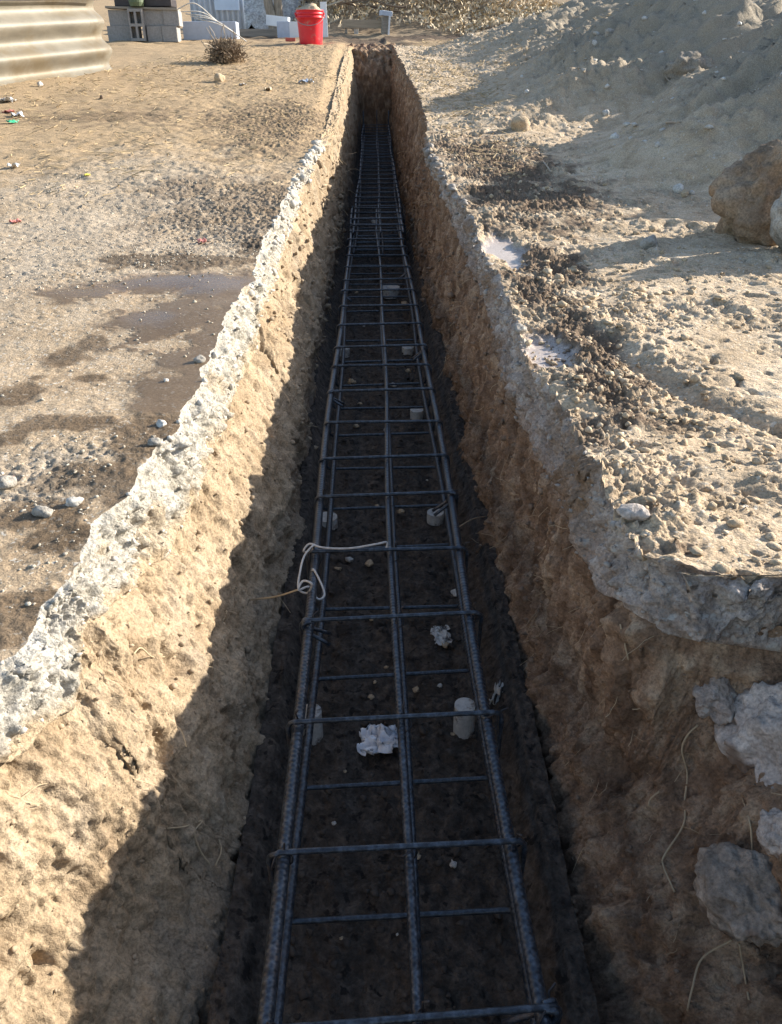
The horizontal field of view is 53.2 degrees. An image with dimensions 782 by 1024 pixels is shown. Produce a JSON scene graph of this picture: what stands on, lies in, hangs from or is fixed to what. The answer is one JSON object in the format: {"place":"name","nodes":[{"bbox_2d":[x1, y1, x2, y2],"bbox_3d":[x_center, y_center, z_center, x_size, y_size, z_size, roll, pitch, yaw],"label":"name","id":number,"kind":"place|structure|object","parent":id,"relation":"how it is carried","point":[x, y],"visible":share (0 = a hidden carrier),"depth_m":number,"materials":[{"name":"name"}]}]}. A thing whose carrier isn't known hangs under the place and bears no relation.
{"place":"outdoors","nodes":[
{"label":"outdoors","id":0,"kind":"place"},
{"bbox_2d":[0,44,345,661],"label":"ground","id":1,"kind":"structure","parent":0,"point":[141,403],"depth_m":2.15,"materials":[{"name":"soil"}]},
{"bbox_2d":[0,475,16,489],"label":"stone","id":2,"kind":"object","parent":1,"relation":"on","point":[8,482],"visible":1,"depth_m":1.04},
{"bbox_2d":[0,97,16,101],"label":"litter scrap","id":3,"kind":"object","parent":1,"relation":"on","point":[8,99],"visible":0.98,"depth_m":4.94,"materials":[{"name":"paper"}]},
{"bbox_2d":[7,163,20,167],"bbox_3d":[-1.565,-1.441,3.238,0.043,0.020,0.066,-5,30,-8],"label":"litter scrap","id":4,"kind":"object","parent":1,"relation":"on","point":[13,165],"visible":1,"depth_m":3.22,"materials":[{"name":"paper"}]},
{"bbox_2d":[11,111,23,116],"bbox_3d":[-2.162,-2.302,4.513,0.070,0.032,0.117,-14,33,-22],"label":"litter scrap","id":5,"kind":"object","parent":1,"relation":"on","point":[17,114],"visible":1,"depth_m":4.49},
{"bbox_2d":[31,506,52,517],"bbox_3d":[-0.442,-0.001,0.991,0.031,0.016,0.020,6,25,17],"label":"stone","id":6,"kind":"object","parent":1,"relation":"on","point":[43,511],"visible":1,"depth_m":0.98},
{"bbox_2d":[0,0,111,85],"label":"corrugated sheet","id":7,"kind":"object","parent":1,"relation":"on","point":[42,39],"visible":0.91,"depth_m":6.05,"materials":[{"name":"metal"}]},
{"bbox_2d":[65,497,83,506],"bbox_3d":[-0.409,-0.014,1.010,0.023,0.014,0.018,-30,36,-35],"label":"stone","id":8,"kind":"object","parent":1,"relation":"on","point":[73,501],"visible":1,"depth_m":1.00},
{"bbox_2d":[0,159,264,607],"bbox_3d":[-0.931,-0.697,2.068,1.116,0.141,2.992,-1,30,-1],"label":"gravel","id":9,"kind":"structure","parent":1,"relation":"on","point":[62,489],"depth_m":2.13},
{"bbox_2d":[147,437,163,446],"bbox_3d":[-0.347,-0.103,1.151,0.024,0.014,0.015,-4,36,-14],"label":"stone","id":10,"kind":"object","parent":1,"relation":"on","point":[157,441],"visible":1,"depth_m":1.15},
{"bbox_2d":[156,419,166,427],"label":"stone","id":11,"kind":"object","parent":1,"relation":"on","point":[160,423],"visible":1,"depth_m":1.21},
{"bbox_2d":[0,46,341,205],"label":"dry straw","id":12,"kind":"object","parent":1,"relation":"on","point":[142,89],"visible":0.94,"depth_m":5.03,"materials":[{"name":"plant"}]},
{"bbox_2d":[193,354,205,362],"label":"stone","id":13,"kind":"object","parent":1,"relation":"on","point":[199,358],"visible":1,"depth_m":1.46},
{"bbox_2d":[214,73,224,81],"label":"stone","id":14,"kind":"object","parent":1,"relation":"on","point":[219,77],"visible":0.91,"depth_m":5.92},
{"bbox_2d":[201,23,252,63],"bbox_3d":[-1.513,-4.256,7.167,0.485,0.391,0.496,-1,30,-1],"label":"dry bush","id":15,"kind":"object","parent":1,"relation":"on","point":[223,51],"visible":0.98,"depth_m":7.11,"materials":[{"name":"brown plant"}]},
{"bbox_2d":[167,104,318,244],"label":"damp crumbs","id":16,"kind":"object","parent":1,"relation":"on","point":[232,198],"visible":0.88,"depth_m":2.71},
{"bbox_2d":[298,78,313,82],"bbox_3d":[-0.633,-3.212,5.808,0.106,0.031,0.067,13,32,21],"label":"litter scrap","id":17,"kind":"object","parent":1,"relation":"on","point":[306,80],"visible":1,"depth_m":5.80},
{"bbox_2d":[0,51,360,1023],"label":"trench wall","id":18,"kind":"structure","parent":0,"point":[48,869],"depth_m":0.96,"materials":[{"name":"soil"}]},
{"bbox_2d":[133,647,164,657],"bbox_3d":[-0.301,0.180,0.977,0.007,0.070,0.075,5,31,9],"label":"root","id":19,"kind":"object","parent":18,"relation":"attached to","point":[146,652],"visible":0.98,"depth_m":0.96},
{"bbox_2d":[0,139,325,756],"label":"slab crumbs","id":20,"kind":"object","parent":18,"relation":"on","point":[293,204],"visible":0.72,"depth_m":1.93,"materials":[{"name":"concrete"}]},
{"bbox_2d":[0,133,346,1023],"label":"wall crumbs","id":21,"kind":"object","parent":18,"relation":"attached to","point":[248,649],"depth_m":1.74,"materials":[{"name":"soil"}]},
{"bbox_2d":[0,47,350,762],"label":"slab edge","id":22,"kind":"object","parent":18,"relation":"attached to","point":[36,671],"visible":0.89,"depth_m":1.05,"materials":[{"name":"concrete"}]},
{"bbox_2d":[0,133,361,985],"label":"root fibres","id":23,"kind":"object","parent":18,"relation":"attached to","point":[252,509],"visible":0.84,"depth_m":1.45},
{"bbox_2d":[166,820,210,864],"bbox_3d":[-0.255,0.406,0.976,0.043,0.081,0.039,-11,32,-18],"label":"root","id":24,"kind":"object","parent":18,"relation":"attached to","point":[197,826],"visible":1,"depth_m":0.98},
{"bbox_2d":[215,839,221,865],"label":"root","id":25,"kind":"object","parent":18,"relation":"attached to","point":[220,852],"visible":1,"depth_m":1.00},
{"bbox_2d":[93,0,569,49],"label":"ground","id":26,"kind":"structure","parent":0,"point":[100,9],"depth_m":9.73,"materials":[{"name":"soil"}]},
{"bbox_2d":[107,26,137,41],"bbox_3d":[-3.165,-5.668,9.255,0.340,0.158,0.170,-2,30,-4],"label":"concrete block","id":27,"kind":"object","parent":26,"relation":"on","point":[117,33],"depth_m":9.18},
{"bbox_2d":[108,10,134,25],"bbox_3d":[-3.130,-5.817,9.192,0.340,0.158,0.170,-2,30,-4],"label":"concrete block","id":28,"kind":"object","parent":27,"relation":"on","point":[118,17],"depth_m":9.12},
{"bbox_2d":[127,8,138,40],"bbox_3d":[-3.006,-5.705,9.145,0.085,0.323,0.158,-1,30,-1],"label":"concrete block","id":29,"kind":"object","parent":26,"relation":"on","point":[131,25],"depth_m":9.08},
{"bbox_2d":[134,8,147,40],"bbox_3d":[-2.926,-5.706,9.146,0.085,0.323,0.158,-1,30,-1],"label":"concrete block","id":30,"kind":"object","parent":26,"relation":"on","point":[139,31],"depth_m":9.11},
{"bbox_2d":[146,26,162,41],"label":"concrete block","id":31,"kind":"object","parent":26,"relation":"on","point":[154,33],"depth_m":9.19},
{"bbox_2d":[161,26,180,41],"bbox_3d":[-2.623,-5.714,9.334,0.170,0.158,0.340,-3,30,-5],"label":"concrete block","id":32,"kind":"object","parent":26,"relation":"on","point":[171,33],"depth_m":9.20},
{"bbox_2d":[137,10,164,25],"bbox_3d":[-2.832,-5.820,9.198,0.340,0.158,0.170,-2,30,-4],"label":"concrete block","id":33,"kind":"object","parent":32,"relation":"on","point":[153,17],"depth_m":9.13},
{"bbox_2d":[163,10,182,26],"bbox_3d":[-2.588,-5.863,9.272,0.170,0.158,0.340,-3,30,-5],"label":"concrete block","id":34,"kind":"object","parent":32,"relation":"on","point":[172,17],"depth_m":9.14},
{"bbox_2d":[105,6,179,10],"bbox_3d":[-2.905,-5.902,9.149,0.820,0.041,0.240,-2,30,-3],"label":"plank","id":35,"kind":"object","parent":34,"relation":"on","point":[126,7],"visible":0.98,"depth_m":9.05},
{"bbox_2d":[114,0,176,7],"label":"metal tray","id":36,"kind":"object","parent":35,"relation":"on","point":[154,3],"visible":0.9,"depth_m":9.06,"materials":[{"name":"metal"}]},
{"bbox_2d":[177,3,214,18],"bbox_3d":[-2.285,-5.888,9.184,0.471,0.178,0.056,-14,33,-23],"label":"twisted wire","id":37,"kind":"object","parent":34,"relation":"on","point":[196,4],"visible":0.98,"depth_m":9.12,"materials":[{"name":"metal"}]},
{"bbox_2d":[181,11,216,20],"bbox_3d":[-2.205,-5.823,9.222,0.524,0.168,0.057,-13,32,-20],"label":"twisted wire","id":38,"kind":"object","parent":34,"relation":"hanging from","point":[200,12],"visible":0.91,"depth_m":9.15,"materials":[{"name":"metal"}]},
{"bbox_2d":[185,13,235,34],"bbox_3d":[-2.126,-5.782,9.247,0.580,0.211,0.058,-11,32,-19],"label":"twisted wire","id":39,"kind":"object","parent":26,"relation":"on","point":[204,16],"visible":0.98,"depth_m":9.15,"materials":[{"name":"metal"}]},
{"bbox_2d":[183,21,239,39],"bbox_3d":[-2.259,-6.049,9.819,0.668,0.200,0.319,-1,30,-1],"label":"foam block","id":40,"kind":"object","parent":26,"relation":"on","point":[195,30],"depth_m":9.69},
{"bbox_2d":[189,0,244,28],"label":"blue sheet","id":41,"kind":"object","parent":26,"relation":"on","point":[225,10],"visible":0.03,"depth_m":10.96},
{"bbox_2d":[190,15,245,41],"bbox_3d":[-2.047,-5.743,9.271,0.637,0.261,0.059,-10,32,-17],"label":"twisted wire","id":42,"kind":"object","parent":26,"relation":"on","point":[210,19],"visible":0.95,"depth_m":9.18,"materials":[{"name":"metal"}]},
{"bbox_2d":[195,18,245,40],"bbox_3d":[-1.967,-5.705,9.295,0.694,0.310,0.059,-9,31,-16],"label":"twisted wire","id":43,"kind":"object","parent":26,"relation":"on","point":[221,25],"visible":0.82,"depth_m":9.22,"materials":[{"name":"metal"}]},
{"bbox_2d":[239,29,276,36],"bbox_3d":[-1.766,-6.373,10.390,0.620,0.100,0.035,0,30,0],"label":"timber board","id":44,"kind":"object","parent":26,"relation":"on","point":[258,32],"visible":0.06,"depth_m":10.37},
{"bbox_2d":[263,0,282,28],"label":"post","id":45,"kind":"object","parent":26,"relation":"on","point":[275,9],"visible":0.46,"depth_m":11.34,"materials":[{"name":"grey wood"}]},
{"bbox_2d":[243,0,305,28],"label":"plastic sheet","id":46,"kind":"object","parent":26,"relation":"on","point":[255,14],"visible":0.16,"depth_m":11.93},
{"bbox_2d":[266,15,289,25],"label":"foam block","id":47,"kind":"object","parent":26,"relation":"on","point":[271,20],"depth_m":10.42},
{"bbox_2d":[277,21,289,37],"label":"foam block","id":48,"kind":"object","parent":26,"relation":"on","point":[283,29],"depth_m":10.12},
{"bbox_2d":[285,38,295,41],"bbox_3d":[-1.211,-5.685,9.393,0.120,0.040,0.060,-4,30,-6],"label":"brick","id":49,"kind":"object","parent":26,"relation":"on","point":[290,39],"visible":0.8,"depth_m":9.37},
{"bbox_2d":[289,22,298,37],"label":"foam block","id":50,"kind":"object","parent":26,"relation":"on","point":[293,28],"depth_m":10.12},
{"bbox_2d":[295,3,324,44],"bbox_3d":[-0.919,-5.543,8.873,0.336,0.415,0.332,-1,30,-1],"label":"bucket","id":51,"kind":"object","parent":26,"relation":"on","point":[310,17],"visible":0.96,"depth_m":8.78,"materials":[{"name":"red plastic"}]},
{"bbox_2d":[320,2,327,36],"bbox_3d":[-0.891,-6.545,10.395,0.092,0.421,0.050,-2,30,-4],"label":"white board","id":52,"kind":"object","parent":26,"relation":"on","point":[323,5],"visible":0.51,"depth_m":10.37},
{"bbox_2d":[342,10,392,34],"bbox_3d":[-0.325,-6.638,10.707,0.690,0.414,0.173,-1,30,-1],"label":"batter board","id":53,"kind":"object","parent":26,"relation":"on","point":[383,24],"visible":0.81,"depth_m":10.68,"materials":[{"name":"wood"}]},
{"bbox_2d":[290,0,537,39],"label":"litter bank","id":54,"kind":"structure","parent":26,"relation":"on","point":[415,27],"depth_m":11.13,"materials":[{"name":"brown plant"}]},
{"bbox_2d":[327,0,344,6],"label":"dry branch","id":55,"kind":"object","parent":54,"relation":"on","point":[331,4],"visible":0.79,"depth_m":11.11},
{"bbox_2d":[336,0,372,5],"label":"dry branch","id":56,"kind":"object","parent":55,"relation":"on","point":[342,3],"visible":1,"depth_m":11.08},
{"bbox_2d":[340,0,403,11],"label":"dry branch","id":57,"kind":"object","parent":54,"relation":"on","point":[350,4],"visible":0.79,"depth_m":11.20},
{"bbox_2d":[373,0,405,7],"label":"dry branch","id":58,"kind":"object","parent":54,"relation":"on","point":[380,2],"visible":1,"depth_m":11.04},
{"bbox_2d":[295,0,564,35],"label":"dead leaves","id":59,"kind":"object","parent":26,"relation":"on","point":[457,22],"visible":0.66,"depth_m":11.03,"materials":[{"name":"brown plant"}]},
{"bbox_2d":[345,43,402,133],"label":"trench wall end","id":60,"kind":"structure","parent":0,"point":[372,66],"depth_m":8.97,"materials":[{"name":"soil"}]},
{"bbox_2d":[207,132,599,1023],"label":"trench floor","id":61,"kind":"structure","parent":0,"point":[363,960],"depth_m":1.20,"materials":[{"name":"soil"}]},
{"bbox_2d":[303,704,322,745],"bbox_3d":[-0.127,0.342,1.252,0.035,0.062,0.035,-10,31,-16],"label":"mortar spacer","id":62,"kind":"object","parent":61,"relation":"on","point":[317,734],"visible":0.44,"depth_m":1.24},
{"bbox_2d":[322,512,337,529],"bbox_3d":[-0.150,0.024,1.833,0.049,0.030,0.049,-9,31,-16],"label":"mortar spacer","id":63,"kind":"object","parent":61,"relation":"on","point":[334,523],"visible":0.34,"depth_m":1.82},
{"bbox_2d":[340,348,349,357],"bbox_3d":[-0.175,-0.593,2.895,0.045,0.030,0.045,-10,31,-16],"label":"mortar spacer","id":64,"kind":"object","parent":61,"relation":"on","point":[347,352],"visible":0.31,"depth_m":2.88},
{"bbox_2d":[365,559,373,566],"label":"floor pebble","id":65,"kind":"object","parent":61,"relation":"on","point":[369,563],"visible":1,"depth_m":1.69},
{"bbox_2d":[357,724,397,755],"bbox_3d":[-0.015,0.357,1.240,0.078,0.038,0.058,-1,30,-1],"label":"plastic wrapper","id":66,"kind":"object","parent":61,"relation":"on","point":[379,738],"visible":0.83,"depth_m":1.23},
{"bbox_2d":[350,110,405,253],"bbox_3d":[-0.110,-2.753,6.083,0.310,0.427,4.988,-1,30,-1],"label":"rebar cage","id":67,"kind":"object","parent":61,"relation":"on","point":[396,193],"visible":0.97,"depth_m":5.50,"materials":[{"name":"metal"}]},
{"bbox_2d":[383,285,399,298],"bbox_3d":[-0.002,-1.022,3.621,0.086,0.046,0.086,-10,31,-16],"label":"mortar spacer","id":68,"kind":"object","parent":61,"relation":"on","point":[392,293],"visible":0.59,"depth_m":3.60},
{"bbox_2d":[288,225,518,1023],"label":"floor crumbs","id":69,"kind":"object","parent":61,"relation":"on","point":[302,992],"visible":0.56,"depth_m":1.08,"materials":[{"name":"soil"}]},
{"bbox_2d":[402,346,413,355],"bbox_3d":[0.062,-0.601,2.909,0.045,0.030,0.045,-10,31,-16],"label":"mortar spacer","id":70,"kind":"object","parent":61,"relation":"on","point":[407,350],"visible":0.95,"depth_m":2.89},
{"bbox_2d":[257,205,562,1023],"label":"rebar cage","id":71,"kind":"object","parent":61,"relation":"on","point":[539,1007],"visible":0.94,"depth_m":1.11,"materials":[{"name":"metal"}]},
{"bbox_2d":[297,541,387,599],"bbox_3d":[-0.082,0.115,1.364,0.156,0.076,0.147,-1,30,-1],"label":"cord","id":72,"kind":"object","parent":71,"relation":"attached to","point":[299,589],"visible":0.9,"depth_m":1.36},
{"bbox_2d":[249,589,297,600],"bbox_3d":[-0.223,0.143,1.343,0.164,0.084,0.016,13,32,21],"label":"wire strand","id":73,"kind":"object","parent":72,"relation":"attached to","point":[273,596],"visible":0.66,"depth_m":1.33},
{"bbox_2d":[410,409,422,419],"bbox_3d":[0.079,-0.299,2.389,0.041,0.030,0.041,-9,31,-16],"label":"mortar spacer","id":74,"kind":"object","parent":61,"relation":"on","point":[416,414],"visible":0.9,"depth_m":2.38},
{"bbox_2d":[427,508,443,525],"bbox_3d":[0.105,0.011,1.857,0.041,0.026,0.041,-9,31,-16],"label":"mortar spacer","id":75,"kind":"object","parent":61,"relation":"on","point":[433,520],"visible":0.75,"depth_m":1.84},
{"bbox_2d":[430,625,452,645],"bbox_3d":[0.095,0.232,1.481,0.042,0.011,0.062,-4,30,-6],"label":"paper scrap","id":76,"kind":"object","parent":61,"relation":"on","point":[441,634],"visible":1,"depth_m":1.48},
{"bbox_2d":[449,859,456,867],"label":"floor pebble","id":77,"kind":"object","parent":61,"relation":"on","point":[453,864],"visible":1,"depth_m":1.06,"materials":[{"name":"stone"}]},
{"bbox_2d":[453,697,474,738],"bbox_3d":[0.119,0.335,1.263,0.035,0.062,0.035,-10,31,-16],"label":"mortar spacer","id":78,"kind":"object","parent":61,"relation":"on","point":[463,727],"visible":0.91,"depth_m":1.25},
{"bbox_2d":[489,681,503,704],"bbox_3d":[0.185,0.305,1.321,0.028,0.044,0.054,15,33,23],"label":"torn wrapper","id":79,"kind":"object","parent":61,"relation":"on","point":[497,689],"visible":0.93,"depth_m":1.31,"materials":[{"name":"plastic"}]},
{"bbox_2d":[406,4,636,177],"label":"dry grass","id":80,"kind":"structure","parent":0,"point":[463,91],"depth_m":5.39,"materials":[{"name":"plant"}]},
{"bbox_2d":[389,53,781,1023],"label":"trench wall","id":81,"kind":"structure","parent":0,"point":[651,683],"depth_m":0.98,"materials":[{"name":"soil"}]},
{"bbox_2d":[459,516,486,527],"bbox_3d":[0.172,0.021,1.637,0.020,0.120,0.273,13,33,21],"label":"root","id":82,"kind":"object","parent":81,"relation":"attached to","point":[471,519],"visible":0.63,"depth_m":1.61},
{"bbox_2d":[392,46,781,651],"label":"slab edge","id":83,"kind":"object","parent":81,"relation":"attached to","point":[711,609],"visible":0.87,"depth_m":1.04,"materials":[{"name":"grey concrete"}]},
{"bbox_2d":[397,114,781,954],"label":"root fibres","id":84,"kind":"object","parent":81,"relation":"attached to","point":[533,530],"visible":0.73,"depth_m":1.37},
{"bbox_2d":[409,130,781,1023],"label":"wall crumbs","id":85,"kind":"object","parent":81,"relation":"attached to","point":[577,798],"depth_m":1.75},
{"bbox_2d":[422,142,770,644],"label":"slab crumbs","id":86,"kind":"object","parent":81,"relation":"on","point":[431,161],"visible":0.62,"depth_m":1.75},
{"bbox_2d":[619,624,628,659],"bbox_3d":[0.281,0.158,0.943,0.005,0.041,0.023,-17,34,-27],"label":"root","id":87,"kind":"object","parent":81,"relation":"attached to","point":[625,645],"visible":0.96,"depth_m":0.94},
{"bbox_2d":[648,791,659,805],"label":"root","id":88,"kind":"object","parent":81,"relation":"attached to","point":[655,794],"visible":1,"depth_m":0.96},
{"bbox_2d":[661,724,698,892],"bbox_3d":[0.339,0.343,0.909,0.020,0.128,0.150,11,32,18],"label":"root","id":89,"kind":"object","parent":81,"relation":"attached to","point":[683,824],"visible":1,"depth_m":0.93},
{"bbox_2d":[686,939,731,1010],"bbox_3d":[0.334,0.489,0.834,0.059,0.072,0.017,-21,36,-32],"label":"root","id":90,"kind":"object","parent":81,"relation":"attached to","point":[701,959],"visible":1,"depth_m":0.83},
{"bbox_2d":[692,677,737,725],"bbox_3d":[0.387,0.204,0.926,0.063,0.054,0.099,12,56,-14],"label":"concrete chunk","id":91,"kind":"object","parent":81,"relation":"on","point":[715,699],"visible":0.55,"depth_m":0.90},
{"bbox_2d":[693,842,781,947],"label":"concrete chunk","id":92,"kind":"object","parent":81,"relation":"on","point":[738,891],"visible":0.98,"depth_m":0.80,"materials":[{"name":"concrete"}]},
{"bbox_2d":[738,943,749,999],"bbox_3d":[0.370,0.479,0.814,0.009,0.031,0.044,-1,30,-1],"label":"root","id":93,"kind":"object","parent":81,"relation":"attached to","point":[743,969],"visible":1,"depth_m":0.82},
{"bbox_2d":[714,681,781,788],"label":"concrete chunk","id":94,"kind":"object","parent":81,"relation":"attached to","point":[748,737],"visible":0.85,"depth_m":0.86,"materials":[{"name":"concrete"}]},
{"bbox_2d":[742,798,753,849],"bbox_3d":[0.385,0.346,0.837,0.006,0.029,0.078,3,30,4],"label":"root","id":95,"kind":"object","parent":81,"relation":"attached to","point":[751,833],"visible":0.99,"depth_m":0.83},
{"bbox_2d":[729,961,780,986],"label":"concrete chunk","id":96,"kind":"object","parent":81,"relation":"attached to","point":[768,969],"visible":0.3,"depth_m":0.82,"materials":[{"name":"concrete"}]},
{"bbox_2d":[756,807,781,857],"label":"concrete chunk","id":97,"kind":"object","parent":81,"relation":"on","point":[769,833],"visible":0.99,"depth_m":0.78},
{"bbox_2d":[393,0,781,585],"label":"ground","id":98,"kind":"structure","parent":0,"point":[734,108],"depth_m":2.48,"materials":[{"name":"soil"}]},
{"bbox_2d":[513,323,526,334],"bbox_3d":[0.268,-0.379,1.616,0.029,0.024,0.038,1,30,2],"label":"stone","id":99,"kind":"object","parent":98,"relation":"on","point":[519,328],"visible":1,"depth_m":1.60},
{"bbox_2d":[510,116,530,130],"bbox_3d":[0.659,-1.969,3.975,0.103,0.087,0.075,-14,33,-22],"label":"stone","id":100,"kind":"object","parent":98,"relation":"on","point":[519,123],"visible":0.92,"depth_m":3.95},
{"bbox_2d":[465,150,640,411],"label":"damp clods","id":101,"kind":"object","parent":98,"relation":"on","point":[594,397],"visible":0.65,"depth_m":1.55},
{"bbox_2d":[554,273,563,279],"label":"stone","id":102,"kind":"object","parent":98,"relation":"on","point":[558,276],"visible":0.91,"depth_m":1.97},
{"bbox_2d":[417,54,781,575],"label":"soil clods","id":103,"kind":"object","parent":98,"relation":"on","point":[721,567],"visible":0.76,"depth_m":1.37,"materials":[{"name":"soil"}]},
{"bbox_2d":[602,110,608,115],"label":"stone","id":104,"kind":"object","parent":98,"relation":"on","point":[605,112],"visible":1,"depth_m":4.09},
{"bbox_2d":[605,28,613,36],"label":"stone","id":105,"kind":"object","parent":98,"relation":"on","point":[610,31],"visible":0.84,"depth_m":4.80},
{"bbox_2d":[471,0,781,194],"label":"heap stones","id":106,"kind":"object","parent":98,"relation":"on","point":[615,135],"visible":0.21,"depth_m":3.71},
{"bbox_2d":[616,503,650,520],"bbox_3d":[0.293,0.000,0.946,0.041,0.019,0.027,8,37,8],"label":"stone","id":107,"kind":"object","parent":98,"relation":"on","point":[634,511],"visible":1,"depth_m":0.94,"materials":[{"name":"stone"}]},
{"bbox_2d":[504,209,781,527],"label":"soil lumps","id":108,"kind":"object","parent":98,"relation":"on","point":[695,378],"visible":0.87,"depth_m":1.60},
{"bbox_2d":[640,235,657,248],"bbox_3d":[0.744,-0.774,2.250,0.051,0.045,0.063,6,34,21],"label":"stone","id":109,"kind":"object","parent":98,"relation":"on","point":[648,242],"visible":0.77,"depth_m":2.23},
{"bbox_2d":[620,121,680,132],"bbox_3d":[1.150,-1.654,3.355,0.106,0.085,0.560,-4,30,-7],"label":"twig","id":110,"kind":"object","parent":98,"relation":"on","point":[667,122],"visible":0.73,"depth_m":3.45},
{"bbox_2d":[672,183,683,193],"bbox_3d":[1.057,-1.183,2.862,0.041,0.043,0.039,-19,35,-29],"label":"stone","id":111,"kind":"object","parent":98,"relation":"on","point":[677,188],"visible":0.79,"depth_m":2.85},
{"bbox_2d":[681,189,688,197],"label":"stone","id":112,"kind":"object","parent":98,"relation":"on","point":[684,193],"visible":0.97,"depth_m":2.80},
{"bbox_2d":[663,51,714,79],"bbox_3d":[1.652,-2.405,4.326,0.398,0.273,0.308,-6,36,-18],"label":"soil lump","id":113,"kind":"object","parent":98,"relation":"on","point":[681,65],"visible":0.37,"depth_m":4.19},
{"bbox_2d":[708,139,781,245],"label":"boulder","id":114,"kind":"object","parent":98,"relation":"on","point":[745,193],"visible":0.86,"depth_m":2.19,"materials":[{"name":"brown stone"}]},
{"bbox_2d":[769,191,781,248],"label":"boulder","id":115,"kind":"object","parent":98,"relation":"on","point":[775,232],"visible":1,"depth_m":2.10,"materials":[{"name":"grey stone"}]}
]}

